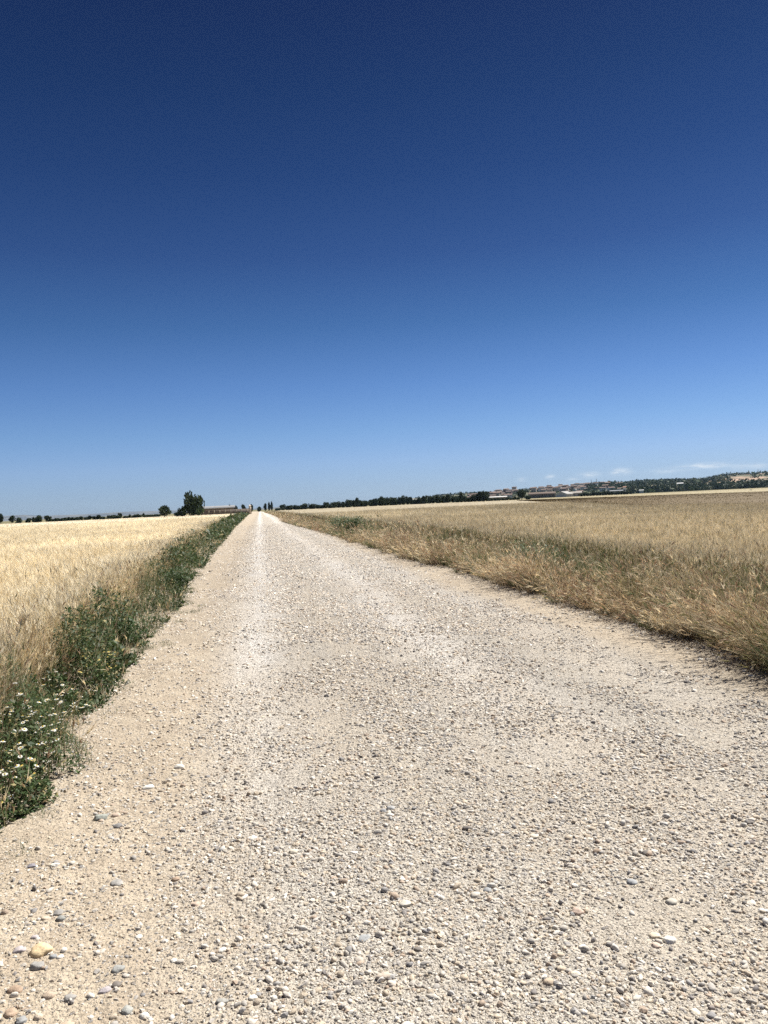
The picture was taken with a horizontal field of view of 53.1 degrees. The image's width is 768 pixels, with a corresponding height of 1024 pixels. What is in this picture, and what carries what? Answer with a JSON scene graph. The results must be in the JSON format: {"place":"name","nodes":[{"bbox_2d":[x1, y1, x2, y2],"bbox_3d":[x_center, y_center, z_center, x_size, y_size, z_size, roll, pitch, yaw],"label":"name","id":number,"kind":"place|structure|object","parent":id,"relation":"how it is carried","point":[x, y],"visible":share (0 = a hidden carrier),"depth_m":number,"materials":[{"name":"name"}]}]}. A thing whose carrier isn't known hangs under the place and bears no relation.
{"place":"outdoors","nodes":[
{"label":"outdoors","id":0,"kind":"place"},
{"bbox_2d":[3,507,279,520],"bbox_3d":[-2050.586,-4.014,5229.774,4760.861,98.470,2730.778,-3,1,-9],"label":"hills","id":1,"kind":"structure","parent":0,"point":[22,517],"depth_m":4889.06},
{"bbox_2d":[0,511,767,1023],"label":"gravel road","id":2,"kind":"structure","parent":0,"point":[56,825],"depth_m":3.90,"materials":[{"name":"beige gravel"}]},
{"bbox_2d":[4,1007,16,1017],"bbox_3d":[-1.186,1.591,2.437,0.038,0.026,0.041,-3,1,-9],"label":"stone","id":3,"kind":"object","parent":2,"relation":"on","point":[10,1012],"visible":1,"depth_m":2.43,"materials":[{"name":"beige stone"}]},
{"bbox_2d":[7,985,22,993],"bbox_3d":[-1.232,1.597,2.564,0.051,0.027,0.038,-3,1,-9],"label":"stone","id":4,"kind":"object","parent":2,"relation":"on","point":[15,988],"visible":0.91,"depth_m":2.56,"materials":[{"name":"beige stone"}]},
{"bbox_2d":[12,945,26,953],"bbox_3d":[-1.323,1.590,2.786,0.049,0.023,0.036,-3,1,-9],"label":"stone","id":5,"kind":"object","parent":2,"relation":"on","point":[20,949],"visible":1,"depth_m":2.78,"materials":[{"name":"grey stone"}]},
{"bbox_2d":[16,1015,27,1023],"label":"stone","id":6,"kind":"object","parent":2,"relation":"on","point":[23,1019],"visible":1,"depth_m":2.40,"materials":[{"name":"grey stone"}]},
{"bbox_2d":[27,863,35,867],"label":"stone","id":7,"kind":"object","parent":2,"relation":"on","point":[31,865],"visible":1,"depth_m":3.46,"materials":[{"name":"grey stone"}]},
{"bbox_2d":[30,961,44,970],"bbox_3d":[-1.216,1.593,2.693,0.049,0.028,0.047,-3,1,-9],"label":"stone","id":8,"kind":"object","parent":2,"relation":"on","point":[35,966],"visible":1,"depth_m":2.68,"materials":[{"name":"grey stone"}]},
{"bbox_2d":[29,942,52,957],"bbox_3d":[-1.241,1.590,2.778,0.082,0.049,0.068,-3,1,-9],"label":"stone","id":9,"kind":"object","parent":2,"relation":"on","point":[41,949],"visible":0.99,"depth_m":2.77,"materials":[{"name":"beige stone"}]},
{"bbox_2d":[42,991,55,999],"bbox_3d":[-1.102,1.591,2.524,0.042,0.023,0.033,-2,1,18],"label":"stone","id":10,"kind":"object","parent":2,"relation":"on","point":[47,995],"visible":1,"depth_m":2.52,"materials":[{"name":"beige stone"}]},
{"bbox_2d":[49,954,56,958],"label":"stone","id":11,"kind":"object","parent":2,"relation":"on","point":[53,956],"visible":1,"depth_m":2.74,"materials":[{"name":"grey stone"}]},
{"bbox_2d":[50,863,59,866],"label":"stone","id":12,"kind":"object","parent":2,"relation":"on","point":[54,864],"visible":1,"depth_m":3.47,"materials":[{"name":"white stone"}]},
{"bbox_2d":[53,909,62,915],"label":"stone","id":13,"kind":"object","parent":2,"relation":"on","point":[57,912],"visible":0.98,"depth_m":3.04,"materials":[{"name":"grey stone"}]},
{"bbox_2d":[56,915,65,921],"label":"stone","id":14,"kind":"object","parent":2,"relation":"on","point":[60,918],"visible":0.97,"depth_m":3.00,"materials":[{"name":"grey stone"}]},
{"bbox_2d":[62,1021,74,1023],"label":"stone","id":15,"kind":"object","parent":2,"relation":"on","point":[68,1022],"visible":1,"depth_m":2.37,"materials":[{"name":"beige stone"}]},
{"bbox_2d":[64,993,76,1001],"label":"stone","id":16,"kind":"object","parent":2,"relation":"on","point":[71,996],"visible":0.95,"depth_m":2.51,"materials":[{"name":"grey stone"}]},
{"bbox_2d":[94,814,107,820],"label":"stone","id":17,"kind":"object","parent":2,"relation":"on","point":[97,817],"visible":0.94,"depth_m":3.98,"materials":[{"name":"white stone"}]},
{"bbox_2d":[97,986,111,993],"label":"stone","id":18,"kind":"object","parent":2,"relation":"on","point":[104,990],"visible":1,"depth_m":2.54,"materials":[{"name":"grey stone"}]},
{"bbox_2d":[111,812,120,816],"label":"stone","id":19,"kind":"object","parent":2,"relation":"on","point":[117,814],"visible":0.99,"depth_m":4.02,"materials":[{"name":"beige stone"}]},
{"bbox_2d":[110,879,122,885],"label":"stone","id":20,"kind":"object","parent":2,"relation":"on","point":[116,882],"visible":1,"depth_m":3.28,"materials":[{"name":"white stone"}]},
{"bbox_2d":[111,981,121,987],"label":"stone","id":21,"kind":"object","parent":2,"relation":"on","point":[116,983],"visible":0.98,"depth_m":2.58,"materials":[{"name":"beige stone"}]},
{"bbox_2d":[113,823,121,827],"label":"stone","id":22,"kind":"object","parent":2,"relation":"on","point":[118,825],"visible":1,"depth_m":3.88,"materials":[{"name":"grey stone"}]},
{"bbox_2d":[111,965,124,973],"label":"stone","id":23,"kind":"object","parent":2,"relation":"on","point":[116,969],"visible":0.99,"depth_m":2.66,"materials":[{"name":"grey stone"}]},
{"bbox_2d":[121,1005,133,1014],"bbox_3d":[-0.819,1.590,2.448,0.040,0.023,0.040,-3,1,-9],"label":"stone","id":24,"kind":"object","parent":2,"relation":"on","point":[127,1010],"visible":1,"depth_m":2.44,"materials":[{"name":"grey stone"}]},
{"bbox_2d":[135,934,142,938],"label":"stone","id":25,"kind":"object","parent":2,"relation":"on","point":[139,936],"visible":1,"depth_m":2.88,"materials":[{"name":"white stone"}]},
{"bbox_2d":[141,784,153,789],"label":"stone","id":26,"kind":"object","parent":2,"relation":"on","point":[149,786],"visible":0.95,"depth_m":4.42,"materials":[{"name":"white stone"}]},
{"bbox_2d":[171,877,179,881],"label":"stone","id":27,"kind":"object","parent":2,"relation":"on","point":[174,879],"visible":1,"depth_m":3.32,"materials":[{"name":"beige stone"}]},
{"bbox_2d":[174,764,183,768],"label":"stone","id":28,"kind":"object","parent":2,"relation":"on","point":[178,766],"visible":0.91,"depth_m":4.75,"materials":[{"name":"white stone"}]},
{"bbox_2d":[191,901,199,906],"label":"stone","id":29,"kind":"object","parent":2,"relation":"on","point":[195,904],"visible":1,"depth_m":3.10,"materials":[{"name":"beige stone"}]},
{"bbox_2d":[216,998,228,1003],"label":"stone","id":30,"kind":"object","parent":2,"relation":"on","point":[223,1000],"visible":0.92,"depth_m":2.46,"materials":[{"name":"beige stone"}]},
{"bbox_2d":[218,947,226,952],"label":"stone","id":31,"kind":"object","parent":2,"relation":"on","point":[222,949],"visible":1,"depth_m":2.76,"materials":[{"name":"grey stone"}]},
{"bbox_2d":[248,994,257,1000],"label":"stone","id":32,"kind":"object","parent":2,"relation":"on","point":[252,997],"visible":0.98,"depth_m":2.47,"materials":[{"name":"white stone"}]},
{"bbox_2d":[289,849,297,853],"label":"stone","id":33,"kind":"object","parent":2,"relation":"on","point":[293,851],"visible":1,"depth_m":3.49,"materials":[{"name":"beige stone"}]},
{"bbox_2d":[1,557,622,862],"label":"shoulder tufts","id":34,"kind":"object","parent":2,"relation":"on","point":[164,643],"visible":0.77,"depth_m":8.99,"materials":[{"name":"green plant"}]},
{"bbox_2d":[355,956,363,961],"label":"stone","id":35,"kind":"object","parent":2,"relation":"on","point":[358,958],"visible":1,"depth_m":2.64,"materials":[{"name":"beige stone"}]},
{"bbox_2d":[358,934,370,941],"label":"stone","id":36,"kind":"object","parent":2,"relation":"on","point":[364,937],"visible":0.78,"depth_m":2.77,"materials":[{"name":"grey stone"}]},
{"bbox_2d":[376,971,390,981],"bbox_3d":[-0.001,1.541,2.545,0.054,0.027,0.036,-3,1,-38],"label":"stone","id":37,"kind":"object","parent":2,"relation":"on","point":[385,975],"visible":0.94,"depth_m":2.54,"materials":[{"name":"beige stone"}]},
{"bbox_2d":[387,805,394,809],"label":"stone","id":38,"kind":"object","parent":2,"relation":"on","point":[390,807],"visible":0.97,"depth_m":3.91,"materials":[{"name":"white stone"}]},
{"bbox_2d":[387,980,395,986],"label":"stone","id":39,"kind":"object","parent":2,"relation":"on","point":[391,983],"visible":0.98,"depth_m":2.50,"materials":[{"name":"grey stone"}]},
{"bbox_2d":[399,900,410,907],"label":"stone","id":40,"kind":"object","parent":2,"relation":"on","point":[405,903],"visible":1,"depth_m":2.97,"materials":[{"name":"white stone"}]},
{"bbox_2d":[414,947,421,951],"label":"stone","id":41,"kind":"object","parent":2,"relation":"on","point":[417,949],"visible":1,"depth_m":2.68,"materials":[{"name":"grey stone"}]},
{"bbox_2d":[462,826,471,830],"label":"stone","id":42,"kind":"object","parent":2,"relation":"on","point":[465,828],"visible":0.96,"depth_m":3.65,"materials":[{"name":"grey stone"}]},
{"bbox_2d":[470,892,479,897],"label":"stone","id":43,"kind":"object","parent":2,"relation":"on","point":[474,894],"visible":1,"depth_m":3.02,"materials":[{"name":"beige stone"}]},
{"bbox_2d":[483,887,491,891],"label":"stone","id":44,"kind":"object","parent":2,"relation":"on","point":[487,889],"visible":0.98,"depth_m":3.07,"materials":[{"name":"white stone"}]},
{"bbox_2d":[530,834,538,838],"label":"stone","id":45,"kind":"object","parent":2,"relation":"on","point":[534,836],"visible":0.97,"depth_m":3.57,"materials":[{"name":"beige stone"}]},
{"bbox_2d":[543,977,553,984],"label":"stone","id":46,"kind":"object","parent":2,"relation":"on","point":[548,981],"visible":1,"depth_m":2.46,"materials":[{"name":"beige stone"}]},
{"bbox_2d":[570,970,580,975],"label":"stone","id":47,"kind":"object","parent":2,"relation":"on","point":[578,973],"visible":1,"depth_m":2.51,"materials":[{"name":"beige stone"}]},
{"bbox_2d":[571,907,583,914],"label":"stone","id":48,"kind":"object","parent":2,"relation":"on","point":[577,910],"visible":1,"depth_m":2.89,"materials":[{"name":"beige stone"}]},
{"bbox_2d":[593,848,600,853],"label":"stone","id":49,"kind":"object","parent":2,"relation":"on","point":[597,850],"visible":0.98,"depth_m":3.40,"materials":[{"name":"beige stone"}]},
{"bbox_2d":[606,942,615,946],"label":"stone","id":50,"kind":"object","parent":2,"relation":"on","point":[608,944],"visible":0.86,"depth_m":2.67,"materials":[{"name":"grey stone"}]},
{"bbox_2d":[627,879,637,884],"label":"stone","id":51,"kind":"object","parent":2,"relation":"on","point":[631,881],"visible":1,"depth_m":3.10,"materials":[{"name":"white stone"}]},
{"bbox_2d":[648,932,660,938],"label":"stone","id":52,"kind":"object","parent":2,"relation":"on","point":[653,935],"visible":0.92,"depth_m":2.73,"materials":[{"name":"beige stone"}]},
{"bbox_2d":[651,942,661,948],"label":"stone","id":53,"kind":"object","parent":2,"relation":"on","point":[656,945],"visible":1,"depth_m":2.67,"materials":[{"name":"beige stone"}]},
{"bbox_2d":[663,935,675,943],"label":"stone","id":54,"kind":"object","parent":2,"relation":"on","point":[667,939],"visible":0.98,"depth_m":2.69,"materials":[{"name":"white stone"}]},
{"bbox_2d":[665,898,677,904],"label":"stone","id":55,"kind":"object","parent":2,"relation":"on","point":[671,901],"visible":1,"depth_m":2.94,"materials":[{"name":"beige stone"}]},
{"bbox_2d":[689,1008,699,1015],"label":"stone","id":56,"kind":"object","parent":2,"relation":"on","point":[696,1011],"visible":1,"depth_m":2.32,"materials":[{"name":"beige stone"}]},
{"bbox_2d":[706,1012,716,1018],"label":"stone","id":57,"kind":"object","parent":2,"relation":"on","point":[710,1015],"visible":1,"depth_m":2.30,"materials":[{"name":"grey stone"}]},
{"bbox_2d":[0,487,767,656],"bbox_3d":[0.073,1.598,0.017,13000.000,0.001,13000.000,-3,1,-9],"label":"ground","id":58,"kind":"structure","parent":0,"point":[44,520],"depth_m":762.36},
{"bbox_2d":[0,741,6,806],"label":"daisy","id":59,"kind":"object","parent":58,"relation":"on","point":[4,766],"visible":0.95,"depth_m":4.08,"materials":[{"name":"green plant"}]},
{"bbox_2d":[8,516,14,522],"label":"tree","id":60,"kind":"object","parent":58,"relation":"on","point":[10,519],"visible":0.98,"depth_m":339.56,"materials":[{"name":"green plant"}]},
{"bbox_2d":[14,517,22,522],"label":"bush","id":61,"kind":"object","parent":58,"relation":"on","point":[18,520],"visible":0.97,"depth_m":334.25,"materials":[{"name":"green plant"}]},
{"bbox_2d":[35,515,42,521],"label":"tree","id":62,"kind":"object","parent":58,"relation":"on","point":[38,518],"visible":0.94,"depth_m":329.12,"materials":[{"name":"green plant"}]},
{"bbox_2d":[44,515,51,521],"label":"tree","id":63,"kind":"object","parent":58,"relation":"on","point":[46,517],"visible":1,"depth_m":329.23,"materials":[{"name":"green plant"}]},
{"bbox_2d":[55,611,157,647],"bbox_3d":[-3.414,1.422,9.208,1.377,0.470,0.861,-2,1,11],"label":"leafy weed","id":64,"kind":"object","parent":58,"relation":"on","point":[118,623],"visible":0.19,"depth_m":9.17,"materials":[{"name":"green plant"}]},
{"bbox_2d":[0,513,232,725],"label":"barley field","id":65,"kind":"structure","parent":58,"relation":"on","point":[30,553],"depth_m":17.06,"materials":[{"name":"plant"}]},
{"bbox_2d":[0,512,249,832],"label":"verge weeds","id":66,"kind":"object","parent":58,"relation":"on","point":[184,554],"visible":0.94,"depth_m":6.96,"materials":[{"name":"green plant"}]},
{"bbox_2d":[158,505,171,516],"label":"dark tree","id":67,"kind":"object","parent":58,"relation":"on","point":[162,509],"visible":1,"depth_m":258.88,"materials":[{"name":"green plant"}]},
{"bbox_2d":[149,565,197,587],"bbox_3d":[-4.503,1.380,16.245,1.347,0.500,0.996,-3,1,-31],"label":"leafy weed","id":68,"kind":"object","parent":58,"relation":"on","point":[181,576],"visible":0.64,"depth_m":16.27,"materials":[{"name":"green plant"}]},
{"bbox_2d":[175,506,186,515],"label":"dark tree","id":69,"kind":"object","parent":58,"relation":"on","point":[182,511],"visible":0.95,"depth_m":257.36,"materials":[{"name":"green plant"}]},
{"bbox_2d":[183,490,204,515],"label":"tall tree","id":70,"kind":"object","parent":58,"relation":"on","point":[191,503],"visible":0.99,"depth_m":258.83,"materials":[{"name":"green plant"}]},
{"bbox_2d":[196,495,204,514],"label":"dark tree","id":71,"kind":"object","parent":58,"relation":"on","point":[201,500],"visible":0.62,"depth_m":261.61,"materials":[{"name":"green plant"}]},
{"bbox_2d":[203,505,234,509],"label":"barn","id":72,"kind":"structure","parent":58,"relation":"on","point":[219,507],"depth_m":293.91,"materials":[{"name":"paint"}]},
{"bbox_2d":[201,508,248,514],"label":"farm wall","id":73,"kind":"structure","parent":58,"relation":"on","point":[225,511],"depth_m":283.70,"materials":[{"name":"grey concrete"}]},
{"bbox_2d":[301,503,309,508],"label":"hedge tree","id":74,"kind":"object","parent":58,"relation":"on","point":[304,506],"visible":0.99,"depth_m":519.32,"materials":[{"name":"green plant"}]},
{"bbox_2d":[330,502,337,507],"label":"hedge tree","id":75,"kind":"object","parent":58,"relation":"on","point":[334,505],"visible":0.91,"depth_m":510.69,"materials":[{"name":"green plant"}]},
{"bbox_2d":[325,514,344,523],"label":"green shrub","id":76,"kind":"object","parent":58,"relation":"on","point":[334,517],"visible":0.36,"depth_m":53.09,"materials":[{"name":"green plant"}]},
{"bbox_2d":[328,515,373,530],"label":"green shrub","id":77,"kind":"object","parent":58,"relation":"on","point":[349,521],"visible":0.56,"depth_m":42.26,"materials":[{"name":"green plant"}]},
{"bbox_2d":[363,500,370,506],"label":"hedge tree","id":78,"kind":"object","parent":58,"relation":"on","point":[366,503],"visible":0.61,"depth_m":487.29,"materials":[{"name":"green plant"}]},
{"bbox_2d":[371,498,378,505],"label":"hedge tree","id":79,"kind":"object","parent":58,"relation":"on","point":[375,501],"visible":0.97,"depth_m":506.85,"materials":[{"name":"green plant"}]},
{"bbox_2d":[378,497,387,505],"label":"tree","id":80,"kind":"object","parent":58,"relation":"on","point":[381,502],"visible":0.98,"depth_m":450.06,"materials":[{"name":"green plant"}]},
{"bbox_2d":[385,497,390,505],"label":"hedge tree","id":81,"kind":"object","parent":58,"relation":"on","point":[387,499],"visible":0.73,"depth_m":490.85,"materials":[{"name":"green plant"}]},
{"bbox_2d":[388,498,396,504],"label":"tree","id":82,"kind":"object","parent":58,"relation":"on","point":[392,501],"visible":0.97,"depth_m":462.16,"materials":[{"name":"green plant"}]},
{"bbox_2d":[414,496,420,503],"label":"hedge tree","id":83,"kind":"object","parent":58,"relation":"on","point":[418,500],"visible":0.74,"depth_m":477.31,"materials":[{"name":"green plant"}]},
{"bbox_2d":[421,495,426,502],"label":"tree","id":84,"kind":"object","parent":58,"relation":"on","point":[423,498],"visible":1,"depth_m":452.02,"materials":[{"name":"green plant"}]},
{"bbox_2d":[429,495,435,503],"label":"hedge tree","id":85,"kind":"object","parent":58,"relation":"on","point":[432,500],"visible":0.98,"depth_m":474.88,"materials":[{"name":"green plant"}]},
{"bbox_2d":[459,492,462,501],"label":"tree","id":86,"kind":"object","parent":58,"relation":"on","point":[460,497],"visible":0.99,"depth_m":447.53,"materials":[{"name":"green plant"}]},
{"bbox_2d":[481,490,488,500],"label":"tree","id":87,"kind":"object","parent":58,"relation":"on","point":[484,496],"visible":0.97,"depth_m":448.95,"materials":[{"name":"green plant"}]},
{"bbox_2d":[489,496,506,498],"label":"farm shed","id":88,"kind":"structure","parent":58,"relation":"on","point":[493,497],"depth_m":692.62,"materials":[{"name":"paint"}]},
{"bbox_2d":[517,489,525,499],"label":"tree","id":89,"kind":"object","parent":58,"relation":"on","point":[521,494],"visible":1,"depth_m":446.40,"materials":[{"name":"green plant"}]},
{"bbox_2d":[499,535,558,561],"bbox_3d":[3.284,0.890,16.927,2.023,0.757,0.961,-3,1,-24],"label":"green shrub","id":90,"kind":"object","parent":58,"relation":"on","point":[522,547],"visible":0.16,"depth_m":16.88,"materials":[{"name":"green plant"}]},
{"bbox_2d":[485,542,586,566],"bbox_3d":[3.097,0.938,15.518,2.122,0.709,1.257,-3,1,-9],"label":"green shrub","id":91,"kind":"object","parent":58,"relation":"on","point":[545,552],"visible":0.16,"depth_m":15.46,"materials":[{"name":"green plant"}]},
{"bbox_2d":[528,491,555,497],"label":"brick building","id":92,"kind":"structure","parent":58,"relation":"on","point":[542,494],"depth_m":892.79,"materials":[{"name":"paint"}]},
{"bbox_2d":[555,491,572,496],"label":"white shed","id":93,"kind":"structure","parent":58,"relation":"on","point":[564,494],"depth_m":874.28,"materials":[{"name":"paint"}]},
{"bbox_2d":[571,491,581,495],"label":"white shed","id":94,"kind":"structure","parent":58,"relation":"on","point":[576,493],"depth_m":941.70,"materials":[{"name":"paint"}]},
{"bbox_2d":[742,482,750,487],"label":"tree","id":95,"kind":"object","parent":58,"relation":"on","point":[747,485],"visible":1,"depth_m":898.68,"materials":[{"name":"green plant"}]},
{"bbox_2d":[0,0,767,515],"label":"sky","id":96,"kind":"structure","parent":0,"point":[257,253],"materials":[{"name":"blue"}]},
{"bbox_2d":[264,510,767,681],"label":"verge grass","id":97,"kind":"structure","parent":0,"point":[716,612],"depth_m":10.32,"materials":[{"name":"plant"}]},
{"bbox_2d":[279,500,767,605],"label":"wheat field","id":98,"kind":"structure","parent":0,"point":[690,525],"depth_m":23.80,"materials":[{"name":"plant"}]},
{"bbox_2d":[412,473,767,498],"bbox_3d":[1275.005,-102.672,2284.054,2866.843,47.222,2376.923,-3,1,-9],"label":"hill","id":99,"kind":"structure","parent":0,"point":[737,477],"depth_m":1737.33,"materials":[{"name":"green plant"}]},
{"bbox_2d":[426,470,767,501],"bbox_3d":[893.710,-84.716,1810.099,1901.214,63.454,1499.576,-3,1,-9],"label":"scrub wood","id":100,"kind":"object","parent":99,"relation":"on","point":[689,484],"visible":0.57,"depth_m":1363.11,"materials":[{"name":"green plant"}]},
{"bbox_2d":[430,488,767,503],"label":"stubble field","id":101,"kind":"structure","parent":0,"point":[725,491],"depth_m":385.11,"materials":[{"name":"plant"}]},
{"bbox_2d":[517,491,767,505],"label":"brown field","id":102,"kind":"structure","parent":0,"point":[759,497],"depth_m":101.14,"materials":[{"name":"plant"}]}
]}

